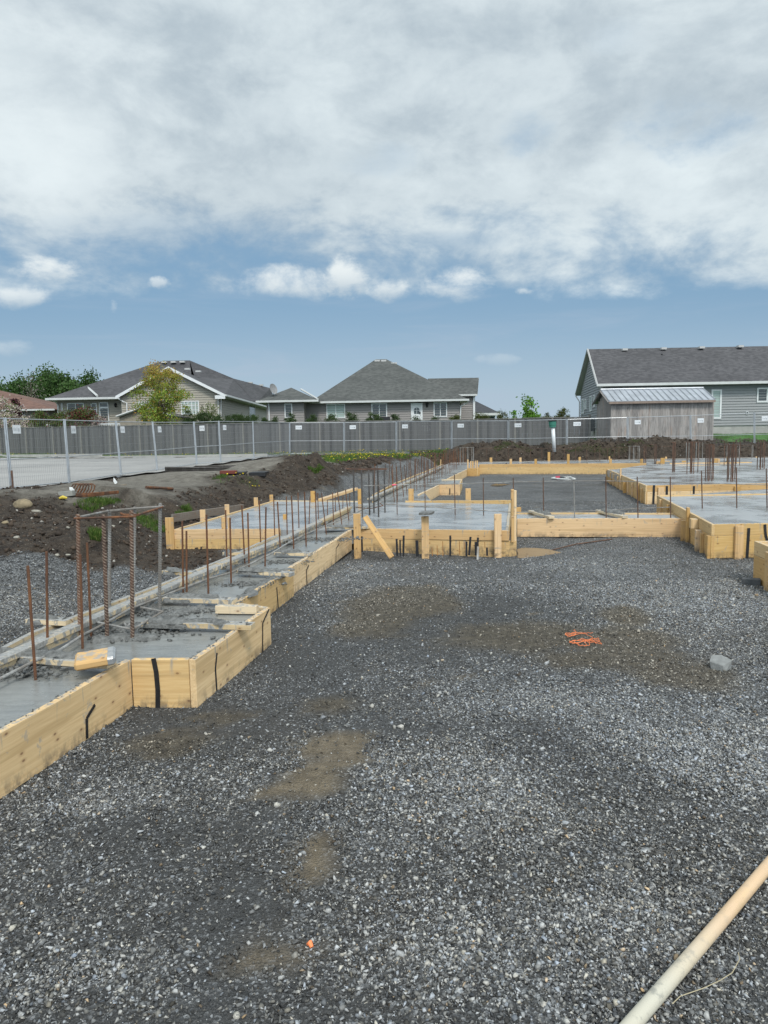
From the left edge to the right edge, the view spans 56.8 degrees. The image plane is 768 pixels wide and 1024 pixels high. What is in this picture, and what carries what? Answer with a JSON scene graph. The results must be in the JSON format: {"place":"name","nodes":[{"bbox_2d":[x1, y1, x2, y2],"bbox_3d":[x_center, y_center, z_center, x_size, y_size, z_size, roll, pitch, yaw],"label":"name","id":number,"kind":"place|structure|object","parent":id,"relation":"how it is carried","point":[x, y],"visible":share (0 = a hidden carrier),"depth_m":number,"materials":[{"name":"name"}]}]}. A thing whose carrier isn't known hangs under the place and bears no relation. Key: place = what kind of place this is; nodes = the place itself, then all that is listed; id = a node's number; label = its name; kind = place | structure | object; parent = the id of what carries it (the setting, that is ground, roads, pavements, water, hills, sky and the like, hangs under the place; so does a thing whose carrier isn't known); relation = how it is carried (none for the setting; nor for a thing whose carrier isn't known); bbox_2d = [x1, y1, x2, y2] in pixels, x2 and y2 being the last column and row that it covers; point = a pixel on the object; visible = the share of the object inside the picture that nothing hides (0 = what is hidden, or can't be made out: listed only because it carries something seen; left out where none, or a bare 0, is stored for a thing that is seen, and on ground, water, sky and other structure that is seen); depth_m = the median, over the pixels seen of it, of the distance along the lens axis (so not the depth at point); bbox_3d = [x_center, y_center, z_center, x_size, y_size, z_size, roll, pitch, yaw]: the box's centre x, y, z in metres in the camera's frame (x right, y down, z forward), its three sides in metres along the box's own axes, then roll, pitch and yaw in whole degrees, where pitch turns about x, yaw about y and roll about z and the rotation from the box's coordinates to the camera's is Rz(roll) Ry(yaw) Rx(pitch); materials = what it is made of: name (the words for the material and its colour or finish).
{"place":"outdoors","nodes":[
{"label":"outdoors","id":0,"kind":"place"},
{"bbox_2d":[0,516,241,777],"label":"gravel","id":1,"kind":"structure","parent":0,"point":[38,626],"depth_m":7.53,"materials":[{"name":"gravel"}]},
{"bbox_2d":[0,456,270,487],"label":"road","id":2,"kind":"structure","parent":0,"point":[34,471],"depth_m":29.46,"materials":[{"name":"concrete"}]},
{"bbox_2d":[116,409,189,448],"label":"garden shed","id":3,"kind":"structure","parent":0,"point":[127,416],"depth_m":50.06,"materials":[{"name":"grey"}]},
{"bbox_2d":[3,447,449,465],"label":"grass","id":4,"kind":"structure","parent":0,"point":[329,458],"depth_m":33.63,"materials":[{"name":"plant"}]},
{"bbox_2d":[1,496,753,589],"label":"gravel","id":5,"kind":"structure","parent":0,"point":[582,556],"depth_m":8.66,"materials":[{"name":"gravel"}]},
{"bbox_2d":[0,433,767,1023],"bbox_3d":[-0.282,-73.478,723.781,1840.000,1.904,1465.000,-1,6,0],"label":"ground","id":6,"kind":"structure","parent":0,"point":[320,853],"depth_m":3.59,"materials":[{"name":"gravel"}]},
{"bbox_2d":[0,418,10,488],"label":"fence panel unit","id":7,"kind":"object","parent":6,"relation":"on","point":[5,438],"visible":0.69,"depth_m":17.86,"materials":[{"name":"metal"}]},
{"bbox_2d":[0,393,31,448],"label":"blossom tree","id":8,"kind":"object","parent":6,"relation":"on","point":[9,408],"visible":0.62,"depth_m":49.20,"materials":[{"name":"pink plant"}]},
{"bbox_2d":[0,370,50,399],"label":"broadleaf tree","id":9,"kind":"object","parent":6,"relation":"on","point":[13,387],"visible":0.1,"depth_m":97.48,"materials":[{"name":"green plant"}]},
{"bbox_2d":[0,391,56,447],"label":"bungalow","id":10,"kind":"object","parent":6,"relation":"on","point":[32,405],"visible":0.13,"depth_m":62.98,"materials":[{"name":"brown"}]},
{"bbox_2d":[5,418,69,487],"bbox_3d":[-9.210,-1.572,19.023,0.213,1.865,2.800,0,6,13],"label":"fence panel unit","id":11,"kind":"object","parent":6,"relation":"on","point":[16,429],"visible":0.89,"depth_m":18.76,"materials":[{"name":"metal"}]},
{"bbox_2d":[26,361,57,393],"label":"broadleaf tree","id":12,"kind":"object","parent":6,"relation":"on","point":[42,375],"visible":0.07,"depth_m":105.49,"materials":[{"name":"green plant"}]},
{"bbox_2d":[26,409,57,442],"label":"shrub","id":13,"kind":"object","parent":6,"relation":"on","point":[39,415],"visible":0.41,"depth_m":49.71,"materials":[{"name":"green plant"}]},
{"bbox_2d":[44,410,69,444],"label":"shrub","id":14,"kind":"object","parent":6,"relation":"on","point":[59,416],"visible":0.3,"depth_m":49.88,"materials":[{"name":"green plant"}]},
{"bbox_2d":[36,368,81,401],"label":"broadleaf tree","id":15,"kind":"object","parent":6,"relation":"on","point":[55,379],"visible":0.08,"depth_m":103.46,"materials":[{"name":"green plant"}]},
{"bbox_2d":[0,660,132,798],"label":"formwork","id":16,"kind":"object","parent":6,"relation":"on","point":[38,740],"visible":1,"depth_m":3.55,"materials":[{"name":"brown wood"}]},
{"bbox_2d":[53,378,83,401],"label":"broadleaf tree","id":17,"kind":"object","parent":6,"relation":"on","point":[65,388],"visible":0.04,"depth_m":101.74,"materials":[{"name":"green plant"}]},
{"bbox_2d":[61,404,87,444],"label":"shrub","id":18,"kind":"object","parent":6,"relation":"on","point":[74,415],"visible":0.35,"depth_m":49.72,"materials":[{"name":"green plant"}]},
{"bbox_2d":[73,365,103,387],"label":"broadleaf tree","id":19,"kind":"object","parent":6,"relation":"on","point":[85,381],"visible":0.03,"depth_m":106.01,"materials":[{"name":"green plant"}]},
{"bbox_2d":[76,403,102,448],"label":"shrub","id":20,"kind":"object","parent":6,"relation":"on","point":[90,414],"visible":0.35,"depth_m":49.78,"materials":[{"name":"green plant"}]},
{"bbox_2d":[65,419,120,482],"bbox_3d":[-8.868,-1.890,21.855,0.155,1.907,4.047,-1,6,2],"label":"fence panel unit","id":21,"kind":"object","parent":6,"relation":"on","point":[73,429],"visible":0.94,"depth_m":21.58,"materials":[{"name":"metal"}]},
{"bbox_2d":[69,483,118,496],"bbox_3d":[-5.634,-0.408,12.812,1.370,0.234,0.963,3,7,32],"label":"rebar bundle","id":22,"kind":"object","parent":6,"relation":"on","point":[89,494],"visible":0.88,"depth_m":12.65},
{"bbox_2d":[0,454,267,457],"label":"kerb","id":23,"kind":"structure","parent":6,"relation":"on","point":[147,456],"depth_m":38.69,"materials":[{"name":"concrete"}]},
{"bbox_2d":[116,421,157,476],"bbox_3d":[-8.614,-2.254,24.936,0.190,1.889,3.269,0,6,7],"label":"fence panel unit","id":24,"kind":"object","parent":6,"relation":"on","point":[122,428],"visible":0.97,"depth_m":24.70,"materials":[{"name":"metal"}]},
{"bbox_2d":[45,360,272,435],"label":"bungalow","id":25,"kind":"object","parent":6,"relation":"on","point":[111,400],"visible":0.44,"depth_m":56.14,"materials":[{"name":"grey"}]},
{"bbox_2d":[127,359,193,425],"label":"young maple tree","id":26,"kind":"object","parent":6,"relation":"on","point":[159,411],"visible":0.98,"depth_m":46.06,"materials":[{"name":"green plant"}]},
{"bbox_2d":[0,532,343,727],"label":"concrete footing","id":27,"kind":"object","parent":6,"relation":"on","point":[23,696],"visible":0.23,"depth_m":4.56,"materials":[{"name":"concrete"}]},
{"bbox_2d":[26,565,36,679],"bbox_3d":[-1.927,0.639,3.890,0.017,0.699,0.016,1,6,22],"label":"rebar dowel","id":28,"kind":"object","parent":27,"relation":"on","point":[31,622],"visible":0.93,"depth_m":3.88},
{"bbox_2d":[45,551,48,637],"bbox_3d":[-2.086,0.589,4.399,0.055,0.700,0.018,-1,6,0],"label":"rebar dowel","id":29,"kind":"object","parent":27,"relation":"on","point":[47,600],"visible":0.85,"depth_m":4.38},
{"bbox_2d":[0,599,140,669],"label":"keyway board","id":30,"kind":"object","parent":27,"relation":"on","point":[62,635],"visible":0.71,"depth_m":4.55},
{"bbox_2d":[79,554,83,648],"bbox_3d":[-1.906,0.595,4.478,0.041,0.666,0.018,-1,6,0],"label":"rebar dowel","id":31,"kind":"object","parent":27,"relation":"on","point":[81,601],"visible":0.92,"depth_m":4.47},
{"bbox_2d":[86,542,91,637],"bbox_3d":[-1.962,0.552,4.730,0.029,0.703,0.018,-1,6,0],"label":"rebar dowel","id":32,"kind":"object","parent":27,"relation":"on","point":[88,582],"visible":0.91,"depth_m":4.72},
{"bbox_2d":[74,503,163,637],"bbox_3d":[-1.881,0.401,5.072,0.576,0.911,0.912,-1,6,0],"label":"rebar cage","id":33,"kind":"object","parent":27,"relation":"on","point":[131,515],"visible":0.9,"depth_m":4.69,"materials":[{"name":"metal"}]},
{"bbox_2d":[2,534,278,647],"bbox_3d":[-2.057,0.754,6.352,0.256,0.202,6.788,0,6,9],"label":"formwork","id":34,"kind":"object","parent":27,"relation":"attached to","point":[18,641],"visible":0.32,"depth_m":5.73,"materials":[{"name":"wood"}]},
{"bbox_2d":[25,617,72,625],"bbox_3d":[-2.376,0.774,5.045,0.329,0.038,0.089,0,6,13],"label":"spreader board","id":35,"kind":"object","parent":34,"relation":"on","point":[61,622],"visible":0.68,"depth_m":5.00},
{"bbox_2d":[20,656,115,668],"bbox_3d":[-1.981,0.859,4.150,0.894,0.038,0.092,1,6,14],"label":"spreader board","id":36,"kind":"object","parent":34,"relation":"on","point":[58,662],"visible":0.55,"depth_m":4.08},
{"bbox_2d":[74,646,115,670],"bbox_3d":[-1.597,0.811,3.934,0.212,0.053,0.153,-8,17,-18],"label":"wood block","id":37,"kind":"object","parent":36,"relation":"on","point":[90,659],"depth_m":3.89,"materials":[{"name":"brown wood"}]},
{"bbox_2d":[134,564,221,604],"bbox_3d":[-1.766,0.628,6.227,0.091,0.080,1.497,0,6,11],"label":"keyway board","id":38,"kind":"object","parent":27,"relation":"on","point":[197,576],"visible":0.71,"depth_m":6.13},
{"bbox_2d":[162,596,237,603],"bbox_3d":[-1.465,0.697,5.641,0.611,0.039,0.090,0,6,12],"label":"spreader board","id":39,"kind":"object","parent":27,"relation":"on","point":[228,600],"visible":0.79,"depth_m":5.58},
{"bbox_2d":[215,604,258,613],"bbox_3d":[-1.103,0.728,5.325,0.318,0.060,0.062,0,6,7],"label":"timber block","id":40,"kind":"object","parent":27,"relation":"on","point":[233,609],"depth_m":5.30,"materials":[{"name":"brown wood"}]},
{"bbox_2d":[216,538,284,569],"bbox_3d":[-1.439,0.453,7.879,0.091,0.080,1.755,0,6,12],"label":"keyway board","id":41,"kind":"object","parent":27,"relation":"on","point":[254,552],"visible":0.88,"depth_m":7.78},
{"bbox_2d":[281,520,321,543],"bbox_3d":[-1.105,0.263,9.674,0.091,0.080,1.921,0,6,9],"label":"keyway board","id":42,"kind":"object","parent":27,"relation":"on","point":[301,531],"visible":0.81,"depth_m":9.56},
{"bbox_2d":[0,468,621,728],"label":"cement lumps","id":43,"kind":"object","parent":27,"relation":"on","point":[26,671],"visible":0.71,"depth_m":4.91,"materials":[{"name":"concrete"}]},
{"bbox_2d":[0,527,321,679],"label":"long bar","id":44,"kind":"object","parent":43,"relation":"on","point":[70,642],"visible":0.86,"depth_m":5.24,"materials":[{"name":"metal"}]},
{"bbox_2d":[0,471,623,663],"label":"cement slop","id":45,"kind":"object","parent":27,"relation":"on","point":[164,621],"visible":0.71,"depth_m":5.03,"materials":[{"name":"concrete"}]},
{"bbox_2d":[153,422,196,469],"bbox_3d":[-8.180,-2.635,28.065,0.195,1.939,4.184,0,6,8],"label":"fence panel unit","id":46,"kind":"object","parent":6,"relation":"on","point":[159,429],"visible":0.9,"depth_m":27.94,"materials":[{"name":"metal"}]},
{"bbox_2d":[0,454,371,571],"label":"dirt clods","id":47,"kind":"object","parent":6,"relation":"on","point":[59,533],"visible":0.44,"depth_m":10.61,"materials":[{"name":"soil"}]},
{"bbox_2d":[131,603,270,707],"bbox_3d":[-1.135,0.939,4.866,0.385,0.316,1.481,0,6,13],"label":"formwork","id":48,"kind":"object","parent":6,"relation":"on","point":[201,678],"visible":0.96,"depth_m":4.20,"materials":[{"name":"brown wood"}]},
{"bbox_2d":[141,619,254,630],"bbox_3d":[-1.277,0.772,4.875,0.796,0.040,0.092,0,6,10],"label":"spreader board","id":49,"kind":"object","parent":48,"relation":"on","point":[234,625],"visible":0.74,"depth_m":4.81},
{"bbox_2d":[171,504,243,521],"bbox_3d":[-3.283,0.008,13.470,0.040,0.140,2.516,1,5,17],"label":"weathered plank","id":50,"kind":"object","parent":6,"relation":"on","point":[184,516],"visible":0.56,"depth_m":13.29,"materials":[{"name":"grey wood"}]},
{"bbox_2d":[194,421,220,463],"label":"fence panel unit","id":51,"kind":"object","parent":6,"relation":"on","point":[201,428],"visible":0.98,"depth_m":30.38,"materials":[{"name":"metal"}]},
{"bbox_2d":[165,467,268,475],"bbox_3d":[-4.221,-1.149,19.023,2.524,0.285,3.286,-1,6,0],"label":"rebar bundle","id":52,"kind":"object","parent":6,"relation":"on","point":[179,469],"visible":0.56,"depth_m":17.86,"materials":[{"name":"metal"}]},
{"bbox_2d":[219,421,253,463],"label":"fence panel unit","id":53,"kind":"object","parent":6,"relation":"on","point":[224,427],"visible":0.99,"depth_m":32.21,"materials":[{"name":"metal"}]},
{"bbox_2d":[165,491,357,548],"bbox_3d":[-1.979,0.092,12.642,1.997,0.601,4.994,0,6,13],"label":"formwork","id":54,"kind":"object","parent":6,"relation":"on","point":[196,538],"visible":0.45,"depth_m":10.37,"materials":[{"name":"brown wood"}]},
{"bbox_2d":[253,421,289,459],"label":"fence panel unit","id":55,"kind":"object","parent":6,"relation":"on","point":[270,431],"visible":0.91,"depth_m":36.47,"materials":[{"name":"metal"}]},
{"bbox_2d":[235,530,351,613],"bbox_3d":[-0.830,0.628,7.813,0.062,0.292,4.574,0,6,9],"label":"formwork","id":56,"kind":"object","parent":6,"relation":"on","point":[274,596],"visible":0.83,"depth_m":7.46,"materials":[{"name":"brown wood"}]},
{"bbox_2d":[0,415,590,454],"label":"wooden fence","id":57,"kind":"object","parent":6,"relation":"on","point":[434,431],"visible":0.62,"depth_m":42.30,"materials":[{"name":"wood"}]},
{"bbox_2d":[291,422,343,453],"bbox_3d":[-3.764,-4.104,39.833,3.387,1.851,0.590,-3,6,-20],"label":"fence panel unit","id":58,"kind":"object","parent":6,"relation":"on","point":[298,427],"visible":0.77,"depth_m":39.81,"materials":[{"name":"metal"}]},
{"bbox_2d":[73,440,591,541],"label":"grass","id":59,"kind":"structure","parent":6,"relation":"on","point":[95,533],"depth_m":12.30,"materials":[{"name":"plant"}]},
{"bbox_2d":[183,501,508,543],"bbox_3d":[-0.275,0.116,12.472,4.939,0.200,4.911,0,6,9],"label":"concrete footing","id":60,"kind":"object","parent":6,"relation":"on","point":[407,517],"visible":0.44,"depth_m":11.84,"materials":[{"name":"concrete"}]},
{"bbox_2d":[344,468,386,516],"bbox_3d":[-0.308,-0.403,12.894,0.752,0.859,2.366,-1,6,0],"label":"rebar cage","id":61,"kind":"object","parent":60,"relation":"on","point":[372,469],"visible":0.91,"depth_m":12.09,"materials":[{"name":"metal"}]},
{"bbox_2d":[483,478,483,515],"bbox_3d":[1.635,-0.218,11.684,0.020,0.690,0.017,-1,6,0],"label":"rebar dowel","id":62,"kind":"object","parent":60,"relation":"on","point":[483,496],"visible":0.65,"depth_m":11.67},
{"bbox_2d":[364,480,764,485],"bbox_3d":[3.211,-0.442,11.644,7.091,0.155,0.014,-1,6,0],"label":"tie bar","id":63,"kind":"object","parent":62,"relation":"attached to","point":[554,481],"visible":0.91,"depth_m":11.63,"materials":[{"name":"metal"}]},
{"bbox_2d":[256,359,478,445],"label":"bungalow","id":64,"kind":"object","parent":6,"relation":"on","point":[384,387],"visible":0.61,"depth_m":52.55,"materials":[{"name":"grey"}]},
{"bbox_2d":[326,404,344,417],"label":"window","id":65,"kind":"structure","parent":64,"relation":"in","point":[328,406],"depth_m":52.47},
{"bbox_2d":[371,403,386,416],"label":"window","id":66,"kind":"structure","parent":64,"relation":"in","point":[379,406],"depth_m":52.45,"materials":[{"name":"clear glass"}]},
{"bbox_2d":[411,403,422,419],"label":"door","id":67,"kind":"structure","parent":64,"relation":"in","point":[416,408],"depth_m":52.45,"materials":[{"name":"white wood"}]},
{"bbox_2d":[433,402,446,416],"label":"window","id":68,"kind":"structure","parent":64,"relation":"in","point":[440,405],"depth_m":52.45,"materials":[{"name":"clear glass"}]},
{"bbox_2d":[344,422,395,451],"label":"fence panel unit","id":69,"kind":"object","parent":6,"relation":"on","point":[354,427],"visible":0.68,"depth_m":40.23,"materials":[{"name":"metal"}]},
{"bbox_2d":[363,515,393,558],"bbox_3d":[-0.076,0.333,9.487,0.075,0.691,0.030,-32,-21,-5],"label":"leaning board","id":70,"kind":"object","parent":6,"relation":"on","point":[378,537],"visible":1,"depth_m":9.47,"materials":[{"name":"brown wood"}]},
{"bbox_2d":[0,578,767,741],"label":"gravel","id":71,"kind":"structure","parent":6,"relation":"on","point":[697,585],"depth_m":5.14,"materials":[{"name":"gravel"}]},
{"bbox_2d":[375,464,466,502],"bbox_3d":[3.269,-1.885,31.459,1.993,0.200,34.862,0,6,10],"label":"concrete footing","id":72,"kind":"object","parent":6,"relation":"on","point":[421,489],"visible":0.38,"depth_m":19.40,"materials":[{"name":"concrete"}]},
{"bbox_2d":[353,488,520,559],"bbox_3d":[1.106,-0.038,11.921,2.315,0.956,5.323,0,6,11],"label":"formwork","id":73,"kind":"object","parent":6,"relation":"on","point":[425,541],"visible":0.85,"depth_m":9.79,"materials":[{"name":"brown wood"}]},
{"bbox_2d":[418,479,461,499],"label":"formwork","id":74,"kind":"object","parent":6,"relation":"on","point":[434,492],"visible":0.73,"depth_m":19.36,"materials":[{"name":"brown wood"}]},
{"bbox_2d":[447,460,479,478],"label":"formwork","id":75,"kind":"object","parent":6,"relation":"on","point":[472,471],"visible":0.77,"depth_m":28.52,"materials":[{"name":"brown wood"}]},
{"bbox_2d":[475,401,500,419],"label":"bungalow","id":76,"kind":"object","parent":6,"relation":"on","point":[484,409],"visible":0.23,"depth_m":75.37,"materials":[{"name":"black"}]},
{"bbox_2d":[516,394,540,418],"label":"sapling tree","id":77,"kind":"object","parent":6,"relation":"on","point":[530,414],"visible":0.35,"depth_m":52.38,"materials":[{"name":"green plant"}]},
{"bbox_2d":[509,419,566,444],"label":"fence panel unit","id":78,"kind":"object","parent":6,"relation":"on","point":[517,424],"visible":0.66,"depth_m":36.47,"materials":[{"name":"metal"}]},
{"bbox_2d":[517,548,560,557],"bbox_3d":[2.091,0.557,9.771,0.660,0.001,0.900,-1,6,0],"label":"sand patch","id":79,"kind":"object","parent":6,"relation":"on","point":[527,552],"depth_m":9.77,"materials":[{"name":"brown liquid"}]},
{"bbox_2d":[323,434,767,467],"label":"dirt clods","id":80,"kind":"object","parent":6,"relation":"on","point":[368,462],"visible":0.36,"depth_m":35.13,"materials":[{"name":"soil"}]},
{"bbox_2d":[567,417,626,444],"bbox_3d":[10.630,-3.845,35.411,3.046,1.706,0.605,0,6,8],"label":"fence panel unit","id":81,"kind":"object","parent":6,"relation":"on","point":[577,424],"visible":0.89,"depth_m":35.45,"materials":[{"name":"metal"}]},
{"bbox_2d":[517,514,678,517],"bbox_3d":[3.422,0.178,11.297,2.576,0.200,0.914,0,6,11],"label":"concrete footing","id":82,"kind":"object","parent":6,"relation":"on","point":[587,516],"visible":0.29,"depth_m":11.39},
{"bbox_2d":[517,512,682,536],"bbox_3d":[3.458,0.233,11.252,2.674,0.355,0.959,0,6,12],"label":"formwork","id":83,"kind":"object","parent":6,"relation":"on","point":[601,527],"visible":0.77,"depth_m":10.88,"materials":[{"name":"brown wood"}]},
{"bbox_2d":[451,452,759,473],"bbox_3d":[12.749,-2.203,30.680,19.260,0.855,5.142,-1,6,0],"label":"formwork","id":84,"kind":"object","parent":6,"relation":"on","point":[577,468],"visible":0.71,"depth_m":29.30,"materials":[{"name":"brown wood"}]},
{"bbox_2d":[444,457,767,468],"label":"concrete footing","id":85,"kind":"object","parent":6,"relation":"on","point":[464,465],"visible":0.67,"depth_m":31.02,"materials":[{"name":"concrete"}]},
{"bbox_2d":[592,387,715,439],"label":"wooden shed","id":86,"kind":"structure","parent":6,"relation":"on","point":[643,405],"depth_m":39.73,"materials":[{"name":"grey wood"}]},
{"bbox_2d":[628,415,690,439],"bbox_3d":[13.918,-3.930,35.811,4.056,1.886,0.595,-3,6,-18],"label":"fence panel unit","id":87,"kind":"object","parent":6,"relation":"on","point":[637,422],"visible":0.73,"depth_m":35.64,"materials":[{"name":"metal"}]},
{"bbox_2d":[575,345,767,437],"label":"long house","id":88,"kind":"structure","parent":6,"relation":"on","point":[733,381],"depth_m":46.45,"materials":[{"name":"grey"}]},
{"bbox_2d":[711,389,721,418],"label":"window","id":89,"kind":"structure","parent":88,"relation":"in","point":[718,392],"depth_m":45.51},
{"bbox_2d":[606,468,767,504],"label":"formwork","id":90,"kind":"object","parent":6,"relation":"on","point":[647,494],"visible":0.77,"depth_m":15.82,"materials":[{"name":"brown wood"}]},
{"bbox_2d":[607,467,767,484],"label":"concrete footing","id":91,"kind":"object","parent":6,"relation":"on","point":[749,475],"visible":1,"depth_m":19.67,"materials":[{"name":"concrete"}]},
{"bbox_2d":[705,444,714,480],"bbox_3d":[8.017,-1.174,17.539,0.227,0.999,0.890,2,6,25],"label":"rebar cage","id":92,"kind":"object","parent":91,"relation":"on","point":[709,464],"visible":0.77,"depth_m":17.21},
{"bbox_2d":[727,444,735,480],"bbox_3d":[8.456,-1.151,17.341,0.220,1.009,0.902,2,7,27],"label":"rebar cage","id":93,"kind":"object","parent":91,"relation":"on","point":[733,471],"visible":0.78,"depth_m":17.01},
{"bbox_2d":[619,856,767,1023],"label":"wooden pole","id":94,"kind":"object","parent":6,"relation":"on","point":[654,997],"visible":1,"depth_m":2.08,"materials":[{"name":"brown wood"}]},
{"bbox_2d":[622,462,767,468],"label":"concrete footing","id":95,"kind":"object","parent":6,"relation":"on","point":[669,466],"visible":0.17,"depth_m":26.14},
{"bbox_2d":[640,456,756,465],"bbox_3d":[13.732,-2.124,30.092,4.756,0.423,9.196,3,7,31],"label":"formwork","id":96,"kind":"object","parent":6,"relation":"on","point":[663,461],"visible":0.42,"depth_m":29.56,"materials":[{"name":"brown wood"}]},
{"bbox_2d":[656,493,767,558],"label":"formwork","id":97,"kind":"object","parent":6,"relation":"on","point":[710,539],"visible":0.88,"depth_m":8.87,"materials":[{"name":"brown wood"}]},
{"bbox_2d":[386,504,669,512],"bbox_3d":[3.393,-0.100,11.680,6.765,0.195,0.014,-1,6,0],"label":"tie bar","id":98,"kind":"object","parent":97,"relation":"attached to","point":[523,512],"visible":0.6,"depth_m":11.68,"materials":[{"name":"metal"}]},
{"bbox_2d":[663,489,767,523],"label":"concrete footing","id":99,"kind":"object","parent":6,"relation":"on","point":[725,510],"visible":0.67,"depth_m":11.22,"materials":[{"name":"concrete"}]},
{"bbox_2d":[709,655,731,671],"bbox_3d":[2.225,1.002,4.708,0.098,0.089,0.128,-7,8,-43],"label":"concrete chunk","id":100,"kind":"object","parent":6,"relation":"on","point":[721,663],"visible":1,"depth_m":4.69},
{"bbox_2d":[690,413,753,444],"bbox_3d":[17.589,-4.121,36.803,3.917,2.009,0.603,-2,6,-12],"label":"fence panel unit","id":101,"kind":"object","parent":6,"relation":"on","point":[700,420],"visible":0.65,"depth_m":36.73,"materials":[{"name":"metal"}]},
{"bbox_2d":[753,541,767,591],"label":"formwork","id":102,"kind":"object","parent":6,"relation":"on","point":[760,568],"visible":0.81,"depth_m":7.26,"materials":[{"name":"brown wood"}]},
{"bbox_2d":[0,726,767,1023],"bbox_3d":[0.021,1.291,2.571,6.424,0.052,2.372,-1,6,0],"label":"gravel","id":103,"kind":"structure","parent":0,"point":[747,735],"depth_m":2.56,"materials":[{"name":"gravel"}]},
{"bbox_2d":[0,552,767,1023],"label":"gravel","id":104,"kind":"structure","parent":0,"point":[398,952],"depth_m":4.01,"materials":[{"name":"gravel"}]},
{"bbox_2d":[0,0,767,426],"label":"sky","id":105,"kind":"structure","parent":0,"point":[285,194],"materials":[{"name":"white"}]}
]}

